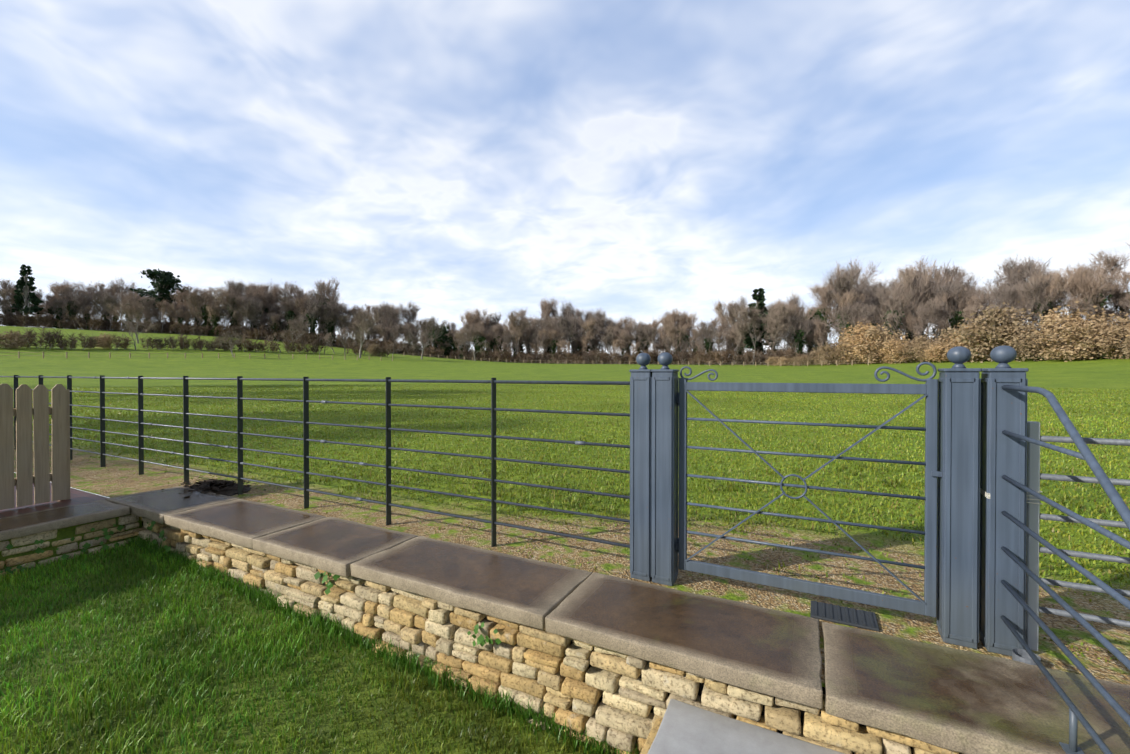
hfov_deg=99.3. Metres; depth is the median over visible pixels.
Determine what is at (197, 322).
wood tree
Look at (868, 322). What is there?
wood tree
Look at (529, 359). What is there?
woodland scrub
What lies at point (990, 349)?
beech scrub
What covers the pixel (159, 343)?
hedge scrub
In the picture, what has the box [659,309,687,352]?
wood tree
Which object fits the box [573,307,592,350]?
wood tree
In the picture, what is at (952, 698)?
coping slabs
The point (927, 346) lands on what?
bush
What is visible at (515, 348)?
wood tree
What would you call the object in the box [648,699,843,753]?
step slab
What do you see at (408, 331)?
wood tree
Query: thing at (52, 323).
woodland scrub
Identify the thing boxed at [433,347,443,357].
woodland scrub
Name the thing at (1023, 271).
wood tree
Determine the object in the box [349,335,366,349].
woodland scrub
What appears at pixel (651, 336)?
wood tree
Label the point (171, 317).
wood tree
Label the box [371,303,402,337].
wood tree
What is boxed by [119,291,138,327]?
wood tree
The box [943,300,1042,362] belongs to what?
beech scrub
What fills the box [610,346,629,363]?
woodland scrub
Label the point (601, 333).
wood tree
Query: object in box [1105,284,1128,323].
wood tree
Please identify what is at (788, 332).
wood tree
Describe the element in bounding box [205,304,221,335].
wood tree
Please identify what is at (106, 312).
wood tree
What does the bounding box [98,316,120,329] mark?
woodland scrub
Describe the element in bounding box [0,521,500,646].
wall weeds
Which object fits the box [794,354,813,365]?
beech scrub
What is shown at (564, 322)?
wood tree
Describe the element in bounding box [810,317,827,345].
wood tree
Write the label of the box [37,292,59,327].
wood tree
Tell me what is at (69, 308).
wood tree
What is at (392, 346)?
woodland scrub
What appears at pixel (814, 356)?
beech scrub
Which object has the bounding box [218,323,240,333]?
woodland scrub
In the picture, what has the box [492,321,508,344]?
wood tree
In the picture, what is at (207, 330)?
woodland scrub
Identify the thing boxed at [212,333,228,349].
hedge scrub
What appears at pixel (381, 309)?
wood tree
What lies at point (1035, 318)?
wood tree
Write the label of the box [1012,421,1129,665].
galvanised hurdle
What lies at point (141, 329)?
woodland scrub
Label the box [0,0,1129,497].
sky
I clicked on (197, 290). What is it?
wood tree
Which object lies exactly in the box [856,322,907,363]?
bush
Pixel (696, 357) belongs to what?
woodland scrub
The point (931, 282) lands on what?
wood tree
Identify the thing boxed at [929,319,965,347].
beech scrub
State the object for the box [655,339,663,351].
wood tree
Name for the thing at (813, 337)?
wood tree
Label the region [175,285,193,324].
wood tree
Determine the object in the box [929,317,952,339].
wood tree
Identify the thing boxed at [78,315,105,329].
woodland scrub
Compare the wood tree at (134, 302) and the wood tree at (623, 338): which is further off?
the wood tree at (134, 302)
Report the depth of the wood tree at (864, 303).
133.96 m
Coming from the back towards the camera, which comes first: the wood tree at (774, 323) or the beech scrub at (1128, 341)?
the wood tree at (774, 323)
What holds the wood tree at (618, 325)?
on the terrain ground at (116, 478)
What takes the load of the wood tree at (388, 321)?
on the terrain ground at (116, 478)
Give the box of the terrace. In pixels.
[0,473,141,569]
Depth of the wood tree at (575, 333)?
204.44 m
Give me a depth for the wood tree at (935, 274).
130.62 m
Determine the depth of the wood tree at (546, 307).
226.42 m
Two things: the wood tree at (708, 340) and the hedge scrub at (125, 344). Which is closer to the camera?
the hedge scrub at (125, 344)
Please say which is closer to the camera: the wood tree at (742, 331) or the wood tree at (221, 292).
the wood tree at (742, 331)
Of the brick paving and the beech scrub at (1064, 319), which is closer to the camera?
the brick paving
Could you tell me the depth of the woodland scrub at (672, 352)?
169.25 m
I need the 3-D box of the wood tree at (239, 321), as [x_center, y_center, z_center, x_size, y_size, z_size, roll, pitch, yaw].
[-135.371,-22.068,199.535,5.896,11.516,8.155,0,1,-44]
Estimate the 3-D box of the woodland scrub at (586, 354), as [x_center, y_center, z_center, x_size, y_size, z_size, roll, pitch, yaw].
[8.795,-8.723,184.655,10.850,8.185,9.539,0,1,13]
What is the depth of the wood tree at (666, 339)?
171.12 m
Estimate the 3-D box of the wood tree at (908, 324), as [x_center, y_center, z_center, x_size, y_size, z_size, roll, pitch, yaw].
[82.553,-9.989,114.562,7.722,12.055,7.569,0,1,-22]
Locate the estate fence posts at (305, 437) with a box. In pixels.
[14,375,495,546]
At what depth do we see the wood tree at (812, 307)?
169.93 m
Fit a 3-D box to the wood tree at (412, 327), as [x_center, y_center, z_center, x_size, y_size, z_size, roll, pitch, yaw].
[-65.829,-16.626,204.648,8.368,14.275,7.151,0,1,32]
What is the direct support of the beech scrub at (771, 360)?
on the terrain ground at (116, 478)
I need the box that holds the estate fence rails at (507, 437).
[0,376,629,547]
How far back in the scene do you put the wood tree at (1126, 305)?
81.31 m
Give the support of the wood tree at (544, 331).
on the terrain ground at (116, 478)
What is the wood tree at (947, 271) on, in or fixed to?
on the terrain ground at (116, 478)
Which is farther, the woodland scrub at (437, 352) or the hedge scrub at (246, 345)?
the woodland scrub at (437, 352)
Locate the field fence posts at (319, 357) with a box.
[0,351,868,365]
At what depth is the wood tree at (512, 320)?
192.52 m
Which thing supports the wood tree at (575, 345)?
on the terrain ground at (116, 478)
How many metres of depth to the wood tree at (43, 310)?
180.61 m
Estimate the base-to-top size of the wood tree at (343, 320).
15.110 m
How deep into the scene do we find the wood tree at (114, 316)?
187.41 m
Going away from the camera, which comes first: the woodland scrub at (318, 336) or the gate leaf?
the gate leaf
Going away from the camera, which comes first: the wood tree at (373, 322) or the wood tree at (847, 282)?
the wood tree at (847, 282)
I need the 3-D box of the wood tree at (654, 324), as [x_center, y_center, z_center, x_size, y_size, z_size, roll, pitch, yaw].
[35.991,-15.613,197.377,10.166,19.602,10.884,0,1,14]
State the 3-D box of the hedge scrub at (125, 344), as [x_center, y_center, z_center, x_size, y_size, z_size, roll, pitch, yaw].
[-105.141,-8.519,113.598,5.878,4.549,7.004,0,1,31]
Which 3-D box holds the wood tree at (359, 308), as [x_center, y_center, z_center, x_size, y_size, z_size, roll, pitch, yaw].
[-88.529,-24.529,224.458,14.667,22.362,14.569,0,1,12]
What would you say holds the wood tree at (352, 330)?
on the terrain ground at (116, 478)
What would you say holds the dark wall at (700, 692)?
on the lawn ground at (310, 720)
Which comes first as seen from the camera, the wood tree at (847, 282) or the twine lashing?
the twine lashing
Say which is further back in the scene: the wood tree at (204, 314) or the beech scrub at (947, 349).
the wood tree at (204, 314)
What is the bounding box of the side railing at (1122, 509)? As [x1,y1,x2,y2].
[1001,385,1129,753]
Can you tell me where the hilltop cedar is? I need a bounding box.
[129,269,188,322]
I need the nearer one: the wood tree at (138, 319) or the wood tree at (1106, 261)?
the wood tree at (1106, 261)
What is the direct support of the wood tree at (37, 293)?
on the terrain ground at (116, 478)
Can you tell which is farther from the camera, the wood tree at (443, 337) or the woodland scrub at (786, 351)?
the wood tree at (443, 337)
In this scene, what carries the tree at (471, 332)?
on the terrain ground at (116, 478)
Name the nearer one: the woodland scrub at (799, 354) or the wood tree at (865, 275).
the woodland scrub at (799, 354)
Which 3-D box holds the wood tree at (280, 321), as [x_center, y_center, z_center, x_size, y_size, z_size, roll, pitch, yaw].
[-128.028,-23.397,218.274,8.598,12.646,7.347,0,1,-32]
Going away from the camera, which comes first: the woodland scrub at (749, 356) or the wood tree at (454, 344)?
the woodland scrub at (749, 356)
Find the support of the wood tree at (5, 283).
on the terrain ground at (116, 478)
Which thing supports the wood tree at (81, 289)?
on the terrain ground at (116, 478)
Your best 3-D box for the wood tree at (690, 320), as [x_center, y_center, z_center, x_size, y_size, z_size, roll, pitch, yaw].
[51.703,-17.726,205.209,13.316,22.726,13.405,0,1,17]
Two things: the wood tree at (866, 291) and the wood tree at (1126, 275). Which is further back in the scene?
the wood tree at (866, 291)
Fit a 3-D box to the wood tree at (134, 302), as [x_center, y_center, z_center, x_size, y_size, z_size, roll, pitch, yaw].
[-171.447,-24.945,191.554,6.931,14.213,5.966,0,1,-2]
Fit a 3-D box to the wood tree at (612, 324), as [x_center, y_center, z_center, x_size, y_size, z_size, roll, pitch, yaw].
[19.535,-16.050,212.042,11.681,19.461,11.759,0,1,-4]
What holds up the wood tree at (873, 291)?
on the terrain ground at (116, 478)
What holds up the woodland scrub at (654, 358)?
on the terrain ground at (116, 478)
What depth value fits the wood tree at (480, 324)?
199.75 m
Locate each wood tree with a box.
[0,278,11,306]
[0,286,22,325]
[0,298,15,325]
[2,284,15,301]
[3,306,15,323]
[8,264,44,326]
[28,288,45,316]
[36,304,53,316]
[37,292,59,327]
[47,280,83,312]
[49,282,74,320]
[51,298,68,328]
[59,287,85,328]
[62,305,77,328]
[67,290,94,320]
[72,291,98,329]
[73,280,109,329]
[79,288,96,309]
[80,306,97,329]
[87,287,118,311]
[88,292,119,318]
[95,295,118,330]
[100,307,112,329]
[106,277,138,324]
[106,308,120,330]
[111,297,125,319]
[118,291,140,329]
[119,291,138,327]
[125,299,142,330]
[131,304,144,331]
[142,296,156,315]
[142,310,154,323]
[144,311,158,318]
[155,299,174,332]
[163,301,189,322]
[166,307,176,332]
[171,308,184,329]
[172,288,196,321]
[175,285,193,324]
[182,308,201,325]
[184,290,209,322]
[186,285,221,312]
[187,290,218,334]
[191,307,203,325]
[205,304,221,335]
[208,286,238,324]
[213,296,242,321]
[219,311,231,323]
[224,277,253,325]
[226,296,246,326]
[232,311,245,324]
[236,306,257,328]
[243,297,262,337]
[244,282,269,293]
[244,295,263,337]
[245,289,275,337]
[247,285,263,328]
[252,283,270,329]
[256,278,284,326]
[258,317,269,332]
[263,290,281,330]
[266,310,281,330]
[267,312,281,329]
[268,301,287,329]
[269,314,279,340]
[270,281,307,329]
[276,297,299,337]
[279,315,286,331]
[281,303,296,328]
[285,288,308,301]
[286,287,306,299]
[292,293,317,331]
[295,297,321,342]
[295,308,306,329]
[303,281,343,343]
[303,298,323,336]
[306,291,326,333]
[314,277,338,336]
[317,300,352,338]
[318,307,339,345]
[329,310,350,337]
[332,322,350,336]
[337,301,354,335]
[338,313,349,330]
[338,327,348,347]
[347,321,360,340]
[348,308,363,333]
[351,319,365,336]
[356,303,388,325]
[366,319,379,338]
[367,324,379,339]
[369,324,376,337]
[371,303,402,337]
[372,303,396,339]
[372,324,386,348]
[375,326,387,341]
[376,303,395,329]
[381,317,396,339]
[381,327,392,342]
[389,307,403,326]
[389,322,406,353]
[399,302,419,335]
[403,323,419,348]
[404,326,416,341]
[416,334,429,349]
[424,322,433,355]
[429,324,451,357]
[443,320,455,349]
[444,327,456,345]
[451,328,465,350]
[451,332,457,358]
[456,338,463,359]
[459,311,485,328]
[459,325,473,353]
[464,308,492,344]
[470,321,486,341]
[472,335,488,360]
[478,317,491,350]
[478,330,490,348]
[479,316,495,330]
[484,327,495,343]
[485,311,501,326]
[485,332,493,360]
[489,324,506,360]
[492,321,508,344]
[499,343,507,361]
[501,310,533,353]
[502,331,516,352]
[504,322,522,360]
[508,308,529,355]
[511,341,520,355]
[517,320,541,353]
[520,314,533,343]
[520,323,538,351]
[522,335,534,352]
[527,314,540,353]
[529,342,535,353]
[531,314,558,358]
[531,328,554,358]
[534,319,553,351]
[535,333,548,358]
[536,295,559,353]
[546,330,564,363]
[550,301,576,339]
[552,313,565,349]
[553,310,580,353]
[556,339,569,352]
[562,318,584,354]
[566,315,586,347]
[571,337,582,353]
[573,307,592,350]
[573,336,584,363]
[578,314,597,336]
[581,318,598,350]
[581,332,590,353]
[583,311,605,351]
[584,305,610,348]
[589,332,602,351]
[592,315,612,349]
[594,325,608,348]
[599,322,614,352]
[599,331,617,359]
[602,325,623,363]
[612,317,633,350]
[612,330,632,351]
[613,339,625,350]
[618,332,632,359]
[619,315,636,351]
[620,321,637,360]
[631,327,648,352]
[631,342,641,353]
[632,321,640,353]
[635,321,649,349]
[638,325,650,352]
[642,324,657,351]
[644,317,660,349]
[651,330,664,354]
[654,343,661,355]
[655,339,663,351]
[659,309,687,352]
[659,325,672,351]
[661,309,696,362]
[662,314,682,337]
[662,335,677,354]
[663,322,686,353]
[678,339,693,353]
[679,323,693,352]
[682,311,699,333]
[689,328,698,349]
[690,326,701,347]
[695,324,717,363]
[696,320,721,342]
[711,315,730,346]
[711,315,731,348]
[711,331,731,353]
[713,299,741,363]
[715,339,724,352]
[723,295,766,353]
[723,326,739,360]
[725,325,739,354]
[728,331,749,363]
[731,303,765,364]
[733,317,753,364]
[738,336,745,361]
[761,312,784,351]
[764,302,798,361]
[767,331,779,350]
[768,297,805,333]
[770,302,810,343]
[776,289,806,346]
[777,304,799,349]
[781,312,813,357]
[782,326,804,356]
[791,311,811,326]
[802,315,821,354]
[803,335,811,351]
[805,282,838,349]
[805,329,825,348]
[807,302,822,347]
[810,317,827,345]
[811,319,828,344]
[822,258,881,304]
[825,261,867,322]
[827,275,862,325]
[828,302,876,339]
[828,310,839,344]
[829,283,862,309]
[834,287,867,342]
[849,302,886,337]
[850,314,875,362]
[851,299,870,314]
[853,278,887,318]
[864,278,888,323]
[867,287,893,325]
[868,276,897,315]
[876,285,915,335]
[883,264,932,343]
[886,265,947,335]
[895,257,952,338]
[899,273,957,334]
[899,308,918,338]
[900,312,928,341]
[908,297,954,339]
[909,299,938,336]
[915,277,962,338]
[927,287,969,337]
[929,259,984,337]
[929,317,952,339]
[930,288,983,332]
[932,279,962,337]
[940,271,974,313]
[948,281,997,322]
[957,297,992,313]
[960,303,991,324]
[968,286,1002,318]
[984,265,1027,307]
[988,281,1054,320]
[993,255,1049,323]
[994,288,1027,322]
[1000,303,1029,330]
[1002,254,1043,298]
[1007,263,1060,304]
[1015,270,1058,321]
[1016,267,1078,333]
[1016,303,1064,328]
[1029,265,1094,309]
[1029,284,1071,321]
[1055,264,1117,322]
[1056,298,1084,318]
[1059,261,1101,316]
[1064,261,1119,319]
[1083,305,1103,322]
[1087,248,1129,291]
[1091,308,1121,322]
[1102,269,1129,326]
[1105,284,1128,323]
[1112,295,1129,322]
[1119,298,1129,316]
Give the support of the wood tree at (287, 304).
on the terrain ground at (116, 478)
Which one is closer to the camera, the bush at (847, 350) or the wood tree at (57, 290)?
the bush at (847, 350)
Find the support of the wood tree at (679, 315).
on the terrain ground at (116, 478)
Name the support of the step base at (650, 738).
on the lawn ground at (310, 720)
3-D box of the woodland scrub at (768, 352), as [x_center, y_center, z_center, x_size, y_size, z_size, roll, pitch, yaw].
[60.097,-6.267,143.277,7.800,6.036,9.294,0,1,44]
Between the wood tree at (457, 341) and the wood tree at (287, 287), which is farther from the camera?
the wood tree at (287, 287)
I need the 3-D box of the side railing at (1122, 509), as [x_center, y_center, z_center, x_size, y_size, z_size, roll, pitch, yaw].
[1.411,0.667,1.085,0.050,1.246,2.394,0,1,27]
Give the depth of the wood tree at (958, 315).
108.12 m
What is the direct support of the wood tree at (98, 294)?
on the terrain ground at (116, 478)
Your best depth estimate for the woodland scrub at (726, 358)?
160.12 m
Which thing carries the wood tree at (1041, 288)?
on the terrain ground at (116, 478)
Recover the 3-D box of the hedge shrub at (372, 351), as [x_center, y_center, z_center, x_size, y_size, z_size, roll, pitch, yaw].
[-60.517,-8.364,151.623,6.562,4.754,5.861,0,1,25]
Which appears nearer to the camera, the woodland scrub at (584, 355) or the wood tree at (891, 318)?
the wood tree at (891, 318)
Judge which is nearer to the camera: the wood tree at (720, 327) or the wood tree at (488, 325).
the wood tree at (720, 327)
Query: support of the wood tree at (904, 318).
on the terrain ground at (116, 478)
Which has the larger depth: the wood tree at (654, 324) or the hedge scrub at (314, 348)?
the wood tree at (654, 324)
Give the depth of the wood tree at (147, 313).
190.41 m
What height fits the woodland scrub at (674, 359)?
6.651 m
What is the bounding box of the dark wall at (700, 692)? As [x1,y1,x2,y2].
[570,640,911,753]
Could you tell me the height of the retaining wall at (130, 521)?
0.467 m
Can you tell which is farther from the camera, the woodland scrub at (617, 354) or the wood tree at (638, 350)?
the wood tree at (638, 350)
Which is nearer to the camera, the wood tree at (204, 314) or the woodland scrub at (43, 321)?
the woodland scrub at (43, 321)
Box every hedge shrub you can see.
[0,329,30,348]
[91,330,117,348]
[364,343,382,355]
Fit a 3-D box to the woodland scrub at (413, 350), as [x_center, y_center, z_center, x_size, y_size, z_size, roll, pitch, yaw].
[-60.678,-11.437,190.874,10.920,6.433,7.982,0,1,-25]
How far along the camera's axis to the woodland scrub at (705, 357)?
155.61 m
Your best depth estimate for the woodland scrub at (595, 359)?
178.02 m
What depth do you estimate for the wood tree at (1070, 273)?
98.58 m
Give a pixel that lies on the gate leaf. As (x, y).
(927, 605)
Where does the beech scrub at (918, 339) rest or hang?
on the terrain ground at (116, 478)
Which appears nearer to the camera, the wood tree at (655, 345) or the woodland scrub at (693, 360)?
the woodland scrub at (693, 360)
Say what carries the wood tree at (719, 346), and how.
on the terrain ground at (116, 478)
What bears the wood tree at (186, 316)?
on the terrain ground at (116, 478)
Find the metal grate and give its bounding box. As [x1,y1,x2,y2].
[810,600,879,631]
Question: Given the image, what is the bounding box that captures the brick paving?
[0,482,106,517]
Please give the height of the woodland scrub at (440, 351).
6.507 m
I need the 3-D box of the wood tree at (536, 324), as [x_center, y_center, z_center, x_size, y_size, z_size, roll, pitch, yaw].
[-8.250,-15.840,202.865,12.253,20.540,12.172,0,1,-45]
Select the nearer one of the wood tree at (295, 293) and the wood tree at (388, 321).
the wood tree at (388, 321)
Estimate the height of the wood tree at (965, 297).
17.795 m
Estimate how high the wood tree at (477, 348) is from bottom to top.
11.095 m
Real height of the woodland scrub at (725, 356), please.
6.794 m
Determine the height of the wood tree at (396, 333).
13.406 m
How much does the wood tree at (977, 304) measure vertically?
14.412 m
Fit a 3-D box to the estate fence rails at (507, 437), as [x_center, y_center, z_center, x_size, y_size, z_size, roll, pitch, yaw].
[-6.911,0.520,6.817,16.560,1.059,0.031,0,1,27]
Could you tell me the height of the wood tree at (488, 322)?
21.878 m
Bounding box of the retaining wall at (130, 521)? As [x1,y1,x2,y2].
[0,514,145,576]
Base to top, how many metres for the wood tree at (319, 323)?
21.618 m
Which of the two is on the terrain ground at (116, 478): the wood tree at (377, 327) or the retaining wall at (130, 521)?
the wood tree at (377, 327)
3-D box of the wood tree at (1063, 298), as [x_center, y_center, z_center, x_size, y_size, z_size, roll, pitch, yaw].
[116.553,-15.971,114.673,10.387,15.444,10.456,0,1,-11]
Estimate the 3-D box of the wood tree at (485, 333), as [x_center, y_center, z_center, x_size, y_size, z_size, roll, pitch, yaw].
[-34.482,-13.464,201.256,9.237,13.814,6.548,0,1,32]
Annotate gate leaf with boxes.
[676,362,941,617]
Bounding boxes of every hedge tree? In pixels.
[116,319,140,349]
[264,332,280,352]
[317,333,334,353]
[321,334,334,353]
[338,332,351,354]
[388,337,405,355]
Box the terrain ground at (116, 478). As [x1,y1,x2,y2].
[0,326,1129,686]
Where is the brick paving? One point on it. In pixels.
(79, 497)
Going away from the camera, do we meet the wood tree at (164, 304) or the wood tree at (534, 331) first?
the wood tree at (164, 304)
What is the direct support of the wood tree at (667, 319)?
on the terrain ground at (116, 478)
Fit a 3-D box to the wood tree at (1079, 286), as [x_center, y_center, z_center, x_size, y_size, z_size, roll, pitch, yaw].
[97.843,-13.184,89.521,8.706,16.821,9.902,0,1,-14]
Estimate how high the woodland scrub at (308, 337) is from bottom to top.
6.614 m
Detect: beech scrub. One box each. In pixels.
[765,356,780,365]
[776,356,790,365]
[787,356,800,365]
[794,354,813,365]
[809,349,825,364]
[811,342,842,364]
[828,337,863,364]
[830,345,847,364]
[833,321,909,363]
[834,333,862,362]
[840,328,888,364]
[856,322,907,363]
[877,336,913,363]
[882,335,911,362]
[891,339,919,363]
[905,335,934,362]
[909,332,943,361]
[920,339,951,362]
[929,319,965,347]
[939,336,979,359]
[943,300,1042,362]
[945,322,1014,360]
[950,319,991,361]
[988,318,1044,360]
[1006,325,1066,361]
[1017,301,1115,359]
[1026,321,1116,361]
[1062,334,1109,359]
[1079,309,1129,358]
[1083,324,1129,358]
[1116,333,1129,358]
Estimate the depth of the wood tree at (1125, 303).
90.56 m
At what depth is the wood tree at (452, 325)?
211.95 m
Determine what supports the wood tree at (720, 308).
on the terrain ground at (116, 478)
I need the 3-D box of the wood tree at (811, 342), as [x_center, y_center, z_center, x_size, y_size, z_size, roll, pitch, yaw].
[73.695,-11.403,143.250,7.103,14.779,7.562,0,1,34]
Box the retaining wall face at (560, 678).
[138,517,962,753]
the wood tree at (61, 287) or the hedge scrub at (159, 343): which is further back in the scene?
the wood tree at (61, 287)
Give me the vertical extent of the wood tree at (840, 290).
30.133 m
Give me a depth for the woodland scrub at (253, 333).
192.01 m
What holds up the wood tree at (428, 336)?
on the terrain ground at (116, 478)
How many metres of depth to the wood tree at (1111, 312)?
92.01 m
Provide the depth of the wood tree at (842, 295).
152.43 m
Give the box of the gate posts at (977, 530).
[629,345,1028,656]
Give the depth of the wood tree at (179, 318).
192.76 m
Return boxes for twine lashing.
[980,488,1041,503]
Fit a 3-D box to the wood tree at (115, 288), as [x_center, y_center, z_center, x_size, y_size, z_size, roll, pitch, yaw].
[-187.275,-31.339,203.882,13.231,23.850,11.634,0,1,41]
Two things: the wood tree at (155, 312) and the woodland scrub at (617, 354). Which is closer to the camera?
the woodland scrub at (617, 354)
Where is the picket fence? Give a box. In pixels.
[0,383,70,509]
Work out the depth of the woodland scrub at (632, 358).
169.70 m
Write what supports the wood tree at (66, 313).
on the terrain ground at (116, 478)
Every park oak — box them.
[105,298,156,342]
[214,329,245,356]
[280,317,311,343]
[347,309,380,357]
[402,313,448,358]
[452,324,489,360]
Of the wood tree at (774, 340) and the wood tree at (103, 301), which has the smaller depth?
the wood tree at (774, 340)
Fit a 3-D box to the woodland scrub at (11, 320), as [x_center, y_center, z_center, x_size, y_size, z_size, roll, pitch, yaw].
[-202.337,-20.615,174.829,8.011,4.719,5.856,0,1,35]
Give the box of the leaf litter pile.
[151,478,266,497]
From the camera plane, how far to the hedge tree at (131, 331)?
115.28 m
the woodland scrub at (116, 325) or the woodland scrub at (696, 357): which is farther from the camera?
the woodland scrub at (116, 325)
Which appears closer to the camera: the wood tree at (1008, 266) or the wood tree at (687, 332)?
the wood tree at (1008, 266)
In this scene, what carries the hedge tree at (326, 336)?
on the terrain ground at (116, 478)
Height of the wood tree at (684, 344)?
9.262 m
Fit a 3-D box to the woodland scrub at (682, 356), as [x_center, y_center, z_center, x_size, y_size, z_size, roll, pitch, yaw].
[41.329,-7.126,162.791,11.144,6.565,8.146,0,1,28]
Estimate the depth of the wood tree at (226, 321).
214.47 m
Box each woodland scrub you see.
[0,311,28,326]
[0,312,22,326]
[2,316,19,325]
[12,311,40,326]
[32,313,51,327]
[37,311,62,327]
[46,317,65,328]
[56,318,75,328]
[67,313,88,329]
[69,315,103,330]
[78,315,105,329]
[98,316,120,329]
[109,317,133,331]
[132,320,145,332]
[141,321,162,332]
[163,320,174,332]
[166,322,191,334]
[187,321,204,335]
[196,322,210,335]
[211,323,231,335]
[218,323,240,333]
[228,324,251,337]
[246,326,266,339]
[253,326,272,339]
[263,331,273,339]
[271,326,295,341]
[287,330,309,342]
[301,331,323,344]
[307,331,327,344]
[335,334,345,347]
[336,335,352,347]
[342,339,355,348]
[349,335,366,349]
[364,335,386,350]
[382,337,401,353]
[383,339,401,352]
[403,342,423,354]
[404,340,421,355]
[419,343,435,356]
[429,345,446,357]
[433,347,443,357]
[450,348,460,358]
[459,347,473,359]
[468,347,481,360]
[477,346,491,360]
[488,345,508,361]
[501,351,521,361]
[517,354,527,362]
[519,352,532,362]
[522,355,536,362]
[527,347,541,362]
[536,351,549,363]
[548,350,571,363]
[559,349,579,363]
[573,354,584,363]
[576,350,591,363]
[579,346,597,363]
[583,347,603,363]
[592,349,607,363]
[598,350,611,363]
[608,350,630,363]
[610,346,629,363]
[625,348,641,363]
[630,347,655,363]
[646,347,668,362]
[659,350,677,363]
[667,348,685,361]
[676,348,699,364]
[685,350,702,364]
[687,350,702,364]
[694,348,716,364]
[706,348,731,363]
[706,351,727,364]
[714,347,737,363]
[728,348,758,364]
[731,349,751,364]
[754,347,776,363]
[757,355,766,363]
[770,342,794,363]
[775,345,806,361]
[792,348,810,363]
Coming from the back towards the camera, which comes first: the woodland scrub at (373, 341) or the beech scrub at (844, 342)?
the woodland scrub at (373, 341)
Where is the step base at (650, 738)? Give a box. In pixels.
[640,718,661,753]
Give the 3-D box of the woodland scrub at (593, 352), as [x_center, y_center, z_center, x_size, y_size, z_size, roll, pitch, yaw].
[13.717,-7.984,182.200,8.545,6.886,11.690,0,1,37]
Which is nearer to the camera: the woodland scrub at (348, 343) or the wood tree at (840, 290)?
the wood tree at (840, 290)
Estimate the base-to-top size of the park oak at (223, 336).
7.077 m
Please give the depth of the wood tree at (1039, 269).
99.23 m
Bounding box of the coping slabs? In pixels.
[0,486,1129,753]
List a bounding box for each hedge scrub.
[7,323,52,348]
[22,326,67,348]
[57,331,78,349]
[66,332,101,349]
[100,334,134,349]
[140,335,158,349]
[150,335,180,349]
[169,330,190,349]
[181,333,205,349]
[191,335,219,350]
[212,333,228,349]
[217,331,244,350]
[233,329,256,351]
[248,340,266,351]
[259,338,281,351]
[280,338,304,352]
[294,340,311,352]
[301,337,326,353]
[343,342,363,354]
[375,341,393,356]
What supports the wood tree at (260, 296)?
on the terrain ground at (116, 478)
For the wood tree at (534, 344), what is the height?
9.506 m
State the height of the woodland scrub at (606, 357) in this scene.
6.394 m
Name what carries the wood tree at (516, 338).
on the terrain ground at (116, 478)
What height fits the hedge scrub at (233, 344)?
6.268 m
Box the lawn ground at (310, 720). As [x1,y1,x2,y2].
[0,544,605,753]
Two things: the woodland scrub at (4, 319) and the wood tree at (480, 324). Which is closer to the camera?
the woodland scrub at (4, 319)
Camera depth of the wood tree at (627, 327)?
191.63 m
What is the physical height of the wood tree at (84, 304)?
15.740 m
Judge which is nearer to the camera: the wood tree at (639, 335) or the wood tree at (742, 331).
the wood tree at (742, 331)
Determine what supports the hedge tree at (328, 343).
on the terrain ground at (116, 478)
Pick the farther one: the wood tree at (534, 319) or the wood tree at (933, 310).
the wood tree at (534, 319)
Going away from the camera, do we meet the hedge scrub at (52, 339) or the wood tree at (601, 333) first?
the hedge scrub at (52, 339)
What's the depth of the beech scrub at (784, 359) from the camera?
125.84 m
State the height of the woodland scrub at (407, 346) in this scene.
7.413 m
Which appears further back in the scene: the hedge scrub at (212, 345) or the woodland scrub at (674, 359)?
the woodland scrub at (674, 359)
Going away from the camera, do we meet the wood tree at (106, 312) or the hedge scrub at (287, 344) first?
the hedge scrub at (287, 344)
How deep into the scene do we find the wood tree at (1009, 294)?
94.06 m
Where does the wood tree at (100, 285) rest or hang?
on the terrain ground at (116, 478)
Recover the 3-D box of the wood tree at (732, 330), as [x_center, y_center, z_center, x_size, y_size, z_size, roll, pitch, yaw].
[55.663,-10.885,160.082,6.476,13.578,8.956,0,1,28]
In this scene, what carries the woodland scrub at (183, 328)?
on the terrain ground at (116, 478)
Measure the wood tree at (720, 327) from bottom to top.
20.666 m

